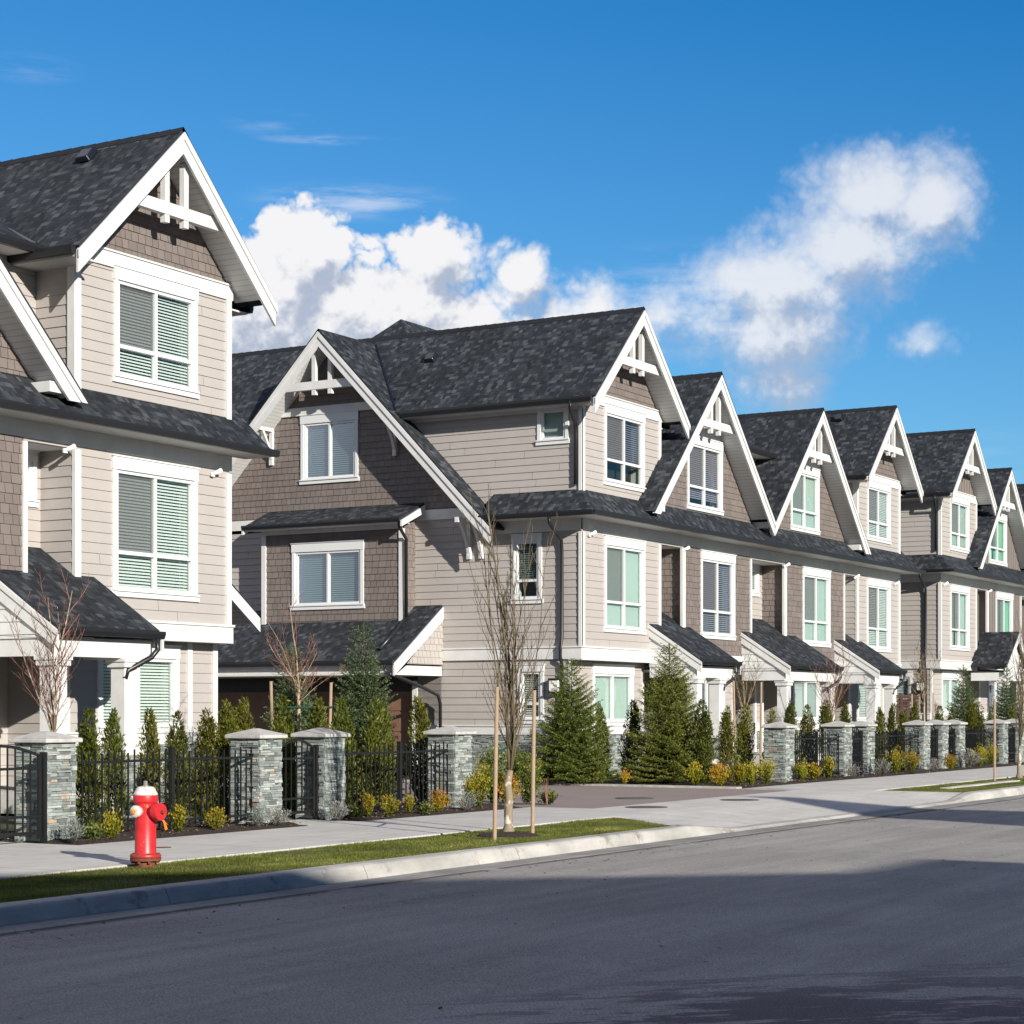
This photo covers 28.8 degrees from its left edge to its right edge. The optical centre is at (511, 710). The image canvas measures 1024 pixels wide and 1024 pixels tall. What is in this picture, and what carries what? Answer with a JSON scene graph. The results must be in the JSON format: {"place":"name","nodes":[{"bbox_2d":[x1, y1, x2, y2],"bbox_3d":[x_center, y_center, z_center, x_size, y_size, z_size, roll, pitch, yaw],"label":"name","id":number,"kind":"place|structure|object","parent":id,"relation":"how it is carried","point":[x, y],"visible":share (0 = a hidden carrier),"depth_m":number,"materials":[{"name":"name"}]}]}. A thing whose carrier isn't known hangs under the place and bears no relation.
{"place":"outdoors","nodes":[
{"label":"outdoors","id":0,"kind":"place"},
{"bbox_2d":[0,842,74,851],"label":"path","id":1,"kind":"structure","parent":0,"point":[9,846],"depth_m":22.70,"materials":[{"name":"concrete"}]},
{"bbox_2d":[0,745,46,843],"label":"iron gate","id":2,"kind":"structure","parent":1,"relation":"on","point":[41,816],"depth_m":23.11,"materials":[{"name":"metal"}]},
{"bbox_2d":[1,800,294,831],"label":"garden","id":3,"kind":"object","parent":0,"point":[10,825],"depth_m":28.10,"materials":[{"name":"plant"}]},
{"bbox_2d":[0,127,279,816],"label":"townhouse","id":4,"kind":"structure","parent":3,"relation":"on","point":[132,282],"depth_m":32.00,"materials":[{"name":"wood"}]},
{"bbox_2d":[28,449,39,507],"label":"window","id":5,"kind":"structure","parent":4,"relation":"in","point":[32,454],"depth_m":31.24,"materials":[{"name":"plastic"}]},
{"bbox_2d":[96,645,181,731],"bbox_3d":[-6.257,-0.358,32.885,0.375,1.465,2.070,0,0,30],"label":"window","id":6,"kind":"structure","parent":4,"relation":"in","point":[158,680],"depth_m":33.35,"materials":[{"name":"plastic"}]},
{"bbox_2d":[111,454,199,601],"bbox_3d":[-5.963,-2.957,32.794,0.375,2.265,2.170,0,0,30],"label":"window","id":7,"kind":"structure","parent":4,"relation":"in","point":[155,503],"depth_m":32.85,"materials":[{"name":"glass"}]},
{"bbox_2d":[112,263,199,398],"bbox_3d":[-5.955,-6.193,32.807,0.375,1.875,2.140,0,0,30],"label":"window","id":8,"kind":"structure","parent":4,"relation":"in","point":[155,326],"depth_m":32.86,"materials":[{"name":"plastic"}]},
{"bbox_2d":[0,819,307,844],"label":"planting bed","id":9,"kind":"object","parent":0,"point":[185,832],"visible":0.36,"depth_m":25.12,"materials":[{"name":"soil"}]},
{"bbox_2d":[8,731,82,841],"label":"stone pillar","id":10,"kind":"structure","parent":9,"relation":"on","point":[59,748],"depth_m":23.56,"materials":[{"name":"stone"}]},
{"bbox_2d":[4,565,90,731],"bbox_3d":[-6.106,-0.137,25.952,1.070,3.475,1.330,0,0,-27],"label":"bare tree","id":11,"kind":"object","parent":9,"relation":"on","point":[52,717],"visible":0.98,"depth_m":25.91,"materials":[{"name":"brown plant"}]},
{"bbox_2d":[75,706,110,825],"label":"arborvitae","id":12,"kind":"object","parent":9,"relation":"on","point":[91,745],"visible":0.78,"depth_m":25.34,"materials":[{"name":"green plant"}]},
{"bbox_2d":[94,811,123,838],"bbox_3d":[-4.771,1.372,23.632,0.297,0.378,0.383,0,0,-41],"label":"shrub","id":13,"kind":"object","parent":9,"relation":"on","point":[110,826],"visible":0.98,"depth_m":23.60,"materials":[{"name":"plant"}]},
{"bbox_2d":[97,707,131,823],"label":"arborvitae","id":14,"kind":"object","parent":9,"relation":"on","point":[115,745],"visible":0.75,"depth_m":25.90,"materials":[{"name":"green plant"}]},
{"bbox_2d":[131,707,163,802],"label":"arborvitae","id":15,"kind":"object","parent":9,"relation":"on","point":[151,736],"visible":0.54,"depth_m":26.41,"materials":[{"name":"green plant"}]},
{"bbox_2d":[74,746,252,832],"bbox_3d":[-4.361,1.025,25.529,0.066,1.110,3.859,0,0,30],"label":"iron fence","id":16,"kind":"object","parent":9,"relation":"on","point":[172,759],"visible":0.73,"depth_m":25.52,"materials":[{"name":"metal"}]},
{"bbox_2d":[160,709,196,821],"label":"arborvitae","id":17,"kind":"object","parent":9,"relation":"on","point":[179,737],"visible":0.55,"depth_m":26.98,"materials":[{"name":"green plant"}]},
{"bbox_2d":[187,707,226,820],"bbox_3d":[-4.215,0.765,27.485,0.579,1.628,0.594,2,0,-25],"label":"arborvitae","id":18,"kind":"object","parent":9,"relation":"on","point":[208,726],"visible":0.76,"depth_m":27.40,"materials":[{"name":"green plant"}]},
{"bbox_2d":[208,698,239,820],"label":"arborvitae","id":19,"kind":"object","parent":9,"relation":"on","point":[226,725],"visible":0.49,"depth_m":27.77,"materials":[{"name":"green plant"}]},
{"bbox_2d":[234,696,255,730],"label":"arborvitae","id":20,"kind":"object","parent":9,"relation":"on","point":[242,717],"visible":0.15,"depth_m":28.22,"materials":[{"name":"green plant"}]},
{"bbox_2d":[224,728,287,823],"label":"stone pillar","id":21,"kind":"structure","parent":9,"relation":"on","point":[267,762],"depth_m":27.06,"materials":[{"name":"stone"}]},
{"bbox_2d":[0,816,571,878],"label":"sidewalk","id":22,"kind":"structure","parent":0,"point":[77,858],"depth_m":23.34,"materials":[{"name":"concrete"}]},
{"bbox_2d":[0,817,672,902],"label":"lawn","id":23,"kind":"structure","parent":0,"point":[184,868],"depth_m":20.27,"materials":[{"name":"plant"}]},
{"bbox_2d":[130,781,167,866],"bbox_3d":[-3.635,1.139,19.949,0.377,0.862,0.365,0,0,-11],"label":"fire hydrant","id":24,"kind":"object","parent":23,"relation":"on","point":[147,811],"visible":1,"depth_m":19.86,"materials":[{"name":"metal"}]},
{"bbox_2d":[493,687,498,839],"bbox_3d":[-0.196,0.685,24.013,0.050,1.932,0.108,0,0,30],"label":"wooden stake","id":25,"kind":"object","parent":23,"relation":"on","point":[495,774],"visible":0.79,"depth_m":24.00,"materials":[{"name":"brown wood"}]},
{"bbox_2d":[476,831,539,837],"bbox_3d":[-0.046,1.535,24.765,0.840,0.070,0.840,0,0,30],"label":"tree pit","id":26,"kind":"object","parent":23,"relation":"on","point":[513,834],"visible":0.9,"depth_m":24.55,"materials":[{"name":"soil"}]},
{"bbox_2d":[461,482,558,831],"bbox_3d":[0.067,-0.596,24.752,1.574,4.398,0.843,0,0,-34],"label":"bare tree","id":27,"kind":"object","parent":26,"relation":"on","point":[511,731],"visible":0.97,"depth_m":24.68,"materials":[{"name":"brown plant"}]},
{"bbox_2d":[531,690,535,832],"bbox_3d":[0.270,0.700,25.206,0.049,1.901,0.098,0,0,30],"label":"tree stake","id":28,"kind":"object","parent":23,"relation":"on","point":[533,761],"visible":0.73,"depth_m":25.19,"materials":[{"name":"brown wood"}]},
{"bbox_2d":[283,803,522,820],"bbox_3d":[-2.234,1.535,30.687,3.140,0.090,4.770,0,0,30],"label":"planting bed","id":29,"kind":"object","parent":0,"point":[413,810],"visible":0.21,"depth_m":29.74,"materials":[{"name":"soil"}]},
{"bbox_2d":[266,693,296,815],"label":"arborvitae","id":30,"kind":"object","parent":29,"relation":"on","point":[281,722],"visible":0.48,"depth_m":28.99,"materials":[{"name":"green plant"}]},
{"bbox_2d":[261,643,316,808],"bbox_3d":[-3.377,0.269,30.773,1.437,2.647,1.452,0,0,-8],"label":"spruce tree","id":31,"kind":"object","parent":29,"relation":"on","point":[292,696],"visible":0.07,"depth_m":30.72,"materials":[{"name":"green plant"}]},
{"bbox_2d":[263,592,345,731],"bbox_3d":[-3.152,-0.097,30.406,1.317,3.396,1.778,0,0,2],"label":"bare tree","id":32,"kind":"object","parent":29,"relation":"on","point":[298,685],"visible":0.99,"depth_m":30.26,"materials":[{"name":"beige plant"}]},
{"bbox_2d":[304,696,331,729],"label":"arborvitae","id":33,"kind":"object","parent":29,"relation":"on","point":[315,712],"visible":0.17,"depth_m":29.60,"materials":[{"name":"green plant"}]},
{"bbox_2d":[290,728,349,819],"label":"stone pillar","id":34,"kind":"structure","parent":29,"relation":"on","point":[332,767],"depth_m":28.35,"materials":[{"name":"stone"}]},
{"bbox_2d":[282,738,318,819],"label":"iron gate","id":35,"kind":"structure","parent":34,"relation":"attached to","point":[314,797],"depth_m":28.05,"materials":[{"name":"metal"}]},
{"bbox_2d":[329,696,362,805],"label":"arborvitae","id":36,"kind":"object","parent":29,"relation":"on","point":[345,721],"visible":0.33,"depth_m":30.26,"materials":[{"name":"green plant"}]},
{"bbox_2d":[326,620,411,803],"bbox_3d":[-2.434,0.061,32.424,1.671,3.078,1.688,0,0,33],"label":"spruce tree","id":37,"kind":"object","parent":29,"relation":"on","point":[366,680],"visible":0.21,"depth_m":32.36,"materials":[{"name":"green plant"}]},
{"bbox_2d":[354,695,388,808],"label":"arborvitae","id":38,"kind":"object","parent":29,"relation":"on","point":[369,735],"visible":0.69,"depth_m":30.70,"materials":[{"name":"green plant"}]},
{"bbox_2d":[371,701,396,808],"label":"arborvitae","id":39,"kind":"object","parent":29,"relation":"on","point":[386,719],"visible":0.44,"depth_m":31.16,"materials":[{"name":"green plant"}]},
{"bbox_2d":[345,741,448,810],"bbox_3d":[-1.698,1.025,30.078,0.066,1.110,3.266,0,0,30],"label":"iron fence","id":40,"kind":"object","parent":29,"relation":"on","point":[399,751],"visible":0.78,"depth_m":30.05,"materials":[{"name":"metal"}]},
{"bbox_2d":[404,695,431,803],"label":"arborvitae","id":41,"kind":"object","parent":29,"relation":"on","point":[421,725],"visible":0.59,"depth_m":32.02,"materials":[{"name":"green plant"}]},
{"bbox_2d":[423,726,475,807],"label":"stone pillar","id":42,"kind":"structure","parent":29,"relation":"on","point":[457,740],"depth_m":31.34,"materials":[{"name":"stone"}]},
{"bbox_2d":[464,765,492,806],"bbox_3d":[-0.515,1.134,31.436,0.548,0.794,0.517,0,0,6],"label":"shrub","id":43,"kind":"object","parent":29,"relation":"on","point":[473,789],"visible":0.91,"depth_m":31.35,"materials":[{"name":"plant"}]},
{"bbox_2d":[515,760,544,803],"bbox_3d":[0.272,1.138,32.752,0.689,0.818,0.609,0,0,35],"label":"shrub","id":44,"kind":"object","parent":29,"relation":"on","point":[526,793],"visible":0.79,"depth_m":32.65,"materials":[{"name":"green plant"}]},
{"bbox_2d":[228,768,758,782],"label":"garden","id":45,"kind":"object","parent":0,"point":[408,777],"depth_m":46.45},
{"bbox_2d":[218,307,925,777],"bbox_3d":[2.366,-4.280,57.095,13.600,11.660,25.261,0,0,30],"label":"townhouse row","id":46,"kind":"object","parent":45,"relation":"on","point":[702,525],"visible":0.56,"depth_m":48.36,"materials":[{"name":"wood"}]},
{"bbox_2d":[218,692,302,767],"bbox_3d":[-6.601,0.530,50.486,3.200,2.000,0.068,0,0,30],"label":"garage door","id":47,"kind":"structure","parent":46,"relation":"in","point":[258,700],"depth_m":50.39,"materials":[{"name":"wood"}]},
{"bbox_2d":[290,539,364,609],"bbox_3d":[-4.404,-3.268,48.419,2.190,1.645,0.375,0,0,30],"label":"window","id":48,"kind":"structure","parent":46,"relation":"in","point":[330,573],"depth_m":48.39,"materials":[{"name":"glass"}]},
{"bbox_2d":[299,410,359,484],"bbox_3d":[-4.419,-6.448,49.066,1.790,1.725,0.375,0,0,30],"label":"window","id":49,"kind":"structure","parent":46,"relation":"in","point":[329,440],"depth_m":49.10,"materials":[{"name":"plastic"}]},
{"bbox_2d":[308,691,411,773],"bbox_3d":[-3.684,0.530,48.778,3.200,2.000,0.068,0,0,30],"label":"garage door","id":50,"kind":"structure","parent":46,"relation":"in","point":[402,706],"depth_m":48.19,"materials":[{"name":"wood"}]},
{"bbox_2d":[510,533,543,603],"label":"window","id":51,"kind":"structure","parent":46,"relation":"in","point":[531,594],"depth_m":46.24,"materials":[{"name":"plastic"}]},
{"bbox_2d":[516,664,544,723],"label":"window","id":52,"kind":"structure","parent":46,"relation":"in","point":[539,688],"depth_m":46.11,"materials":[{"name":"plastic"}]},
{"bbox_2d":[536,407,569,445],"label":"window","id":53,"kind":"structure","parent":46,"relation":"in","point":[552,426],"depth_m":45.85,"materials":[{"name":"plastic"}]},
{"bbox_2d":[591,663,635,724],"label":"window","id":54,"kind":"structure","parent":46,"relation":"in","point":[614,682],"depth_m":47.50,"materials":[{"name":"glass"}]},
{"bbox_2d":[598,534,646,634],"bbox_3d":[2.564,-2.957,47.362,0.375,2.265,2.170,0,0,30],"label":"window","id":55,"kind":"structure","parent":46,"relation":"in","point":[624,558],"depth_m":47.31,"materials":[{"name":"plastic"}]},
{"bbox_2d":[603,402,646,492],"bbox_3d":[2.559,-6.213,47.353,0.375,1.915,2.150,0,0,30],"label":"window","id":56,"kind":"structure","parent":46,"relation":"in","point":[624,441],"depth_m":47.57,"materials":[{"name":"plastic"}]},
{"bbox_2d":[686,436,723,515],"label":"window","id":57,"kind":"structure","parent":46,"relation":"in","point":[705,460],"depth_m":51.55,"materials":[{"name":"plastic"}]},
{"bbox_2d":[700,549,736,640],"bbox_3d":[5.249,-2.978,51.949,0.375,2.265,2.200,0,0,30],"label":"window","id":58,"kind":"structure","parent":46,"relation":"in","point":[717,591],"depth_m":52.16,"materials":[{"name":"plastic"}]},
{"bbox_2d":[790,466,820,535],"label":"window","id":59,"kind":"structure","parent":46,"relation":"in","point":[805,500],"depth_m":57.37,"materials":[{"name":"glass"}]},
{"bbox_2d":[792,682,820,721],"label":"window","id":60,"kind":"structure","parent":46,"relation":"in","point":[803,694],"depth_m":58.03,"materials":[{"name":"glass"}]},
{"bbox_2d":[802,566,831,647],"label":"window","id":61,"kind":"structure","parent":46,"relation":"in","point":[816,583],"depth_m":57.88,"materials":[{"name":"glass"}]},
{"bbox_2d":[857,683,879,720],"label":"window","id":62,"kind":"structure","parent":46,"relation":"in","point":[861,691],"depth_m":62.21,"materials":[{"name":"glass"}]},
{"bbox_2d":[866,577,891,652],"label":"window","id":63,"kind":"structure","parent":46,"relation":"in","point":[878,591],"depth_m":62.67,"materials":[{"name":"glass"}]},
{"bbox_2d":[866,480,891,544],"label":"window","id":64,"kind":"structure","parent":46,"relation":"in","point":[878,493],"depth_m":62.67,"materials":[{"name":"plastic"}]},
{"bbox_2d":[896,428,1023,728],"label":"townhouse row","id":65,"kind":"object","parent":45,"relation":"on","point":[962,545],"visible":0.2,"depth_m":69.36,"materials":[{"name":"wood"}]},
{"bbox_2d":[941,671,961,712],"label":"window","id":66,"kind":"structure","parent":65,"relation":"in","point":[947,683],"depth_m":69.39,"materials":[{"name":"plastic"}]},
{"bbox_2d":[949,496,969,553],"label":"window","id":67,"kind":"structure","parent":65,"relation":"in","point":[959,510],"depth_m":69.39,"materials":[{"name":"glass"}]},
{"bbox_2d":[950,584,970,650],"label":"window","id":68,"kind":"structure","parent":65,"relation":"in","point":[959,594],"depth_m":69.61,"materials":[{"name":"glass"}]},
{"bbox_2d":[989,513,1007,566],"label":"window","id":69,"kind":"structure","parent":65,"relation":"in","point":[998,546],"depth_m":73.74,"materials":[{"name":"glass"}]},
{"bbox_2d":[995,591,1013,631],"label":"window","id":70,"kind":"structure","parent":65,"relation":"in","point":[1003,601],"depth_m":74.10,"materials":[{"name":"glass"}]},
{"bbox_2d":[217,779,790,808],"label":"lane","id":71,"kind":"structure","parent":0,"point":[589,797],"depth_m":36.71,"materials":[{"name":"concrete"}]},
{"bbox_2d":[432,807,588,817],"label":"sidewalk","id":72,"kind":"structure","parent":0,"point":[500,813],"depth_m":30.22,"materials":[{"name":"concrete"}]},
{"bbox_2d":[0,798,1023,1023],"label":"road","id":73,"kind":"structure","parent":0,"point":[915,929],"depth_m":14.44,"materials":[{"name":"asphalt"}]},
{"bbox_2d":[0,0,1023,483],"label":"sky","id":74,"kind":"structure","parent":0,"point":[809,204],"materials":[{"name":"blue"}]},
{"bbox_2d":[497,789,962,826],"bbox_3d":[4.104,1.611,33.171,3.100,0.122,12.200,0,0,30],"label":"lane apron","id":75,"kind":"object","parent":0,"point":[769,807],"visible":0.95,"depth_m":32.49,"materials":[{"name":"concrete"}]},
{"bbox_2d":[565,771,908,787],"bbox_3d":[5.296,1.536,45.195,4.480,0.088,10.640,0,0,30],"label":"planting bed","id":76,"kind":"object","parent":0,"point":[619,781],"visible":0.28,"depth_m":42.27,"materials":[{"name":"soil"}]},
{"bbox_2d":[519,658,621,782],"bbox_3d":[1.197,0.246,41.556,2.172,2.707,2.252,0,0,-7],"label":"spruce tree","id":77,"kind":"object","parent":76,"relation":"on","point":[571,751],"visible":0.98,"depth_m":41.26,"materials":[{"name":"green plant"}]},
{"bbox_2d":[618,699,642,779],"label":"arborvitae","id":78,"kind":"object","parent":76,"relation":"on","point":[633,723],"visible":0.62,"depth_m":42.75,"materials":[{"name":"green plant"}]},
{"bbox_2d":[616,643,722,782],"bbox_3d":[3.313,0.087,41.897,2.293,3.026,2.238,0,0,-18],"label":"spruce tree","id":79,"kind":"object","parent":76,"relation":"on","point":[671,734],"visible":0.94,"depth_m":41.60,"materials":[{"name":"green plant"}]},
{"bbox_2d":[688,698,718,783],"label":"arborvitae","id":80,"kind":"object","parent":76,"relation":"on","point":[704,740],"visible":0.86,"depth_m":41.35,"materials":[{"name":"green plant"}]},
{"bbox_2d":[715,705,740,780],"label":"arborvitae","id":81,"kind":"object","parent":76,"relation":"on","point":[726,729],"visible":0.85,"depth_m":42.55,"materials":[{"name":"green plant"}]},
{"bbox_2d":[731,702,757,779],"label":"arborvitae","id":82,"kind":"object","parent":76,"relation":"on","point":[743,734],"visible":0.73,"depth_m":43.53,"materials":[{"name":"green plant"}]},
{"bbox_2d":[728,638,766,744],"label":"bare tree","id":83,"kind":"object","parent":76,"relation":"on","point":[742,691],"visible":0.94,"depth_m":45.55,"materials":[{"name":"beige plant"}]},
{"bbox_2d":[760,722,797,781],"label":"stone pillar","id":84,"kind":"structure","parent":76,"relation":"on","point":[779,740],"depth_m":42.88,"materials":[{"name":"stone"}]},
{"bbox_2d":[798,704,818,772],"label":"arborvitae","id":85,"kind":"object","parent":76,"relation":"on","point":[804,724],"visible":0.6,"depth_m":46.73,"materials":[{"name":"green plant"}]},
{"bbox_2d":[794,731,839,777],"bbox_3d":[6.822,1.025,44.635,0.066,1.110,3.271,0,0,30],"label":"iron fence","id":86,"kind":"object","parent":76,"relation":"on","point":[816,738],"visible":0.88,"depth_m":44.61,"materials":[{"name":"metal"}]},
{"bbox_2d":[820,721,854,776],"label":"stone pillar","id":87,"kind":"structure","parent":76,"relation":"on","point":[843,729],"depth_m":45.87,"materials":[{"name":"stone"}]},
{"bbox_2d":[851,721,877,774],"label":"stone pillar","id":88,"kind":"structure","parent":76,"relation":"on","point":[867,728],"depth_m":47.18,"materials":[{"name":"stone"}]},
{"bbox_2d":[753,765,1023,789],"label":"sidewalk","id":89,"kind":"structure","parent":0,"point":[909,780],"depth_m":43.91,"materials":[{"name":"concrete"}]},
{"bbox_2d":[796,762,1023,773],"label":"planting bed","id":90,"kind":"object","parent":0,"point":[942,770],"visible":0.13,"depth_m":52.20,"materials":[{"name":"soil"}]},
{"bbox_2d":[809,643,855,720],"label":"bare tree","id":91,"kind":"object","parent":90,"relation":"on","point":[834,699],"visible":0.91,"depth_m":51.13,"materials":[{"name":"brown plant"}]},
{"bbox_2d":[874,706,888,769],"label":"arborvitae","id":92,"kind":"object","parent":90,"relation":"on","point":[880,718],"visible":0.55,"depth_m":50.99,"materials":[{"name":"green plant"}]},
{"bbox_2d":[874,729,919,771],"bbox_3d":[9.496,1.025,49.204,0.066,1.110,3.863,0,0,30],"label":"iron fence","id":93,"kind":"object","parent":90,"relation":"on","point":[896,735],"visible":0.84,"depth_m":49.18,"materials":[{"name":"metal"}]},
{"bbox_2d":[902,720,932,770],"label":"stone pillar","id":94,"kind":"structure","parent":90,"relation":"on","point":[923,727],"depth_m":50.70,"materials":[{"name":"stone"}]},
{"bbox_2d":[904,630,942,720],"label":"bare tree","id":95,"kind":"object","parent":90,"relation":"on","point":[922,685],"visible":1,"depth_m":56.34,"materials":[{"name":"beige plant"}]},
{"bbox_2d":[927,720,950,769],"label":"stone pillar","id":96,"kind":"structure","parent":90,"relation":"on","point":[943,731],"depth_m":51.94,"materials":[{"name":"stone"}]},
{"bbox_2d":[945,719,967,767],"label":"stone pillar","id":97,"kind":"structure","parent":90,"relation":"on","point":[958,726],"depth_m":53.16,"materials":[{"name":"stone"}]},
{"bbox_2d":[945,665,983,748],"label":"spruce tree","id":98,"kind":"object","parent":90,"relation":"on","point":[961,711],"visible":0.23,"depth_m":59.97,"materials":[{"name":"green plant"}]},
{"bbox_2d":[965,698,979,757],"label":"arborvitae","id":99,"kind":"object","parent":90,"relation":"on","point":[970,719],"visible":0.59,"depth_m":57.51,"materials":[{"name":"green plant"}]},
{"bbox_2d":[965,727,998,764],"bbox_3d":[12.994,1.025,55.179,0.066,1.110,3.759,0,0,30],"label":"iron fence","id":100,"kind":"object","parent":90,"relation":"on","point":[981,733],"visible":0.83,"depth_m":55.15,"materials":[{"name":"metal"}]},
{"bbox_2d":[983,719,1010,763],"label":"stone pillar","id":101,"kind":"structure","parent":90,"relation":"on","point":[1002,725],"depth_m":56.64,"materials":[{"name":"stone"}]},
{"bbox_2d":[882,776,1023,792],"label":"lawn","id":102,"kind":"structure","parent":0,"point":[1014,778],"depth_m":40.89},
{"bbox_2d":[1005,611,1023,777],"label":"bare tree","id":103,"kind":"object","parent":102,"relation":"on","point":[1020,719],"visible":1,"depth_m":45.84,"materials":[{"name":"brown plant"}]},
{"label":"ground","id":104,"kind":"structure","parent":0,"visible":0},
{"bbox_2d":[0,785,1023,925],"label":"kerb","id":105,"kind":"structure","parent":104,"relation":"on","point":[36,910],"depth_m":19.95,"materials":[{"name":"concrete"}]},
{"bbox_2d":[0,794,1023,933],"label":"gutter","id":106,"kind":"object","parent":104,"relation":"on","point":[139,911],"visible":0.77,"depth_m":20.25,"materials":[{"name":"concrete"}]},
{"bbox_2d":[222,776,802,789],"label":"lane kerb","id":107,"kind":"structure","parent":104,"relation":"on","point":[665,786],"depth_m":40.07,"materials":[{"name":"concrete"}]},
{"bbox_2d":[990,665,1023,749],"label":"spruce tree","id":108,"kind":"object","parent":104,"relation":"on","point":[1002,712],"visible":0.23,"depth_m":65.22,"materials":[{"name":"green plant"}]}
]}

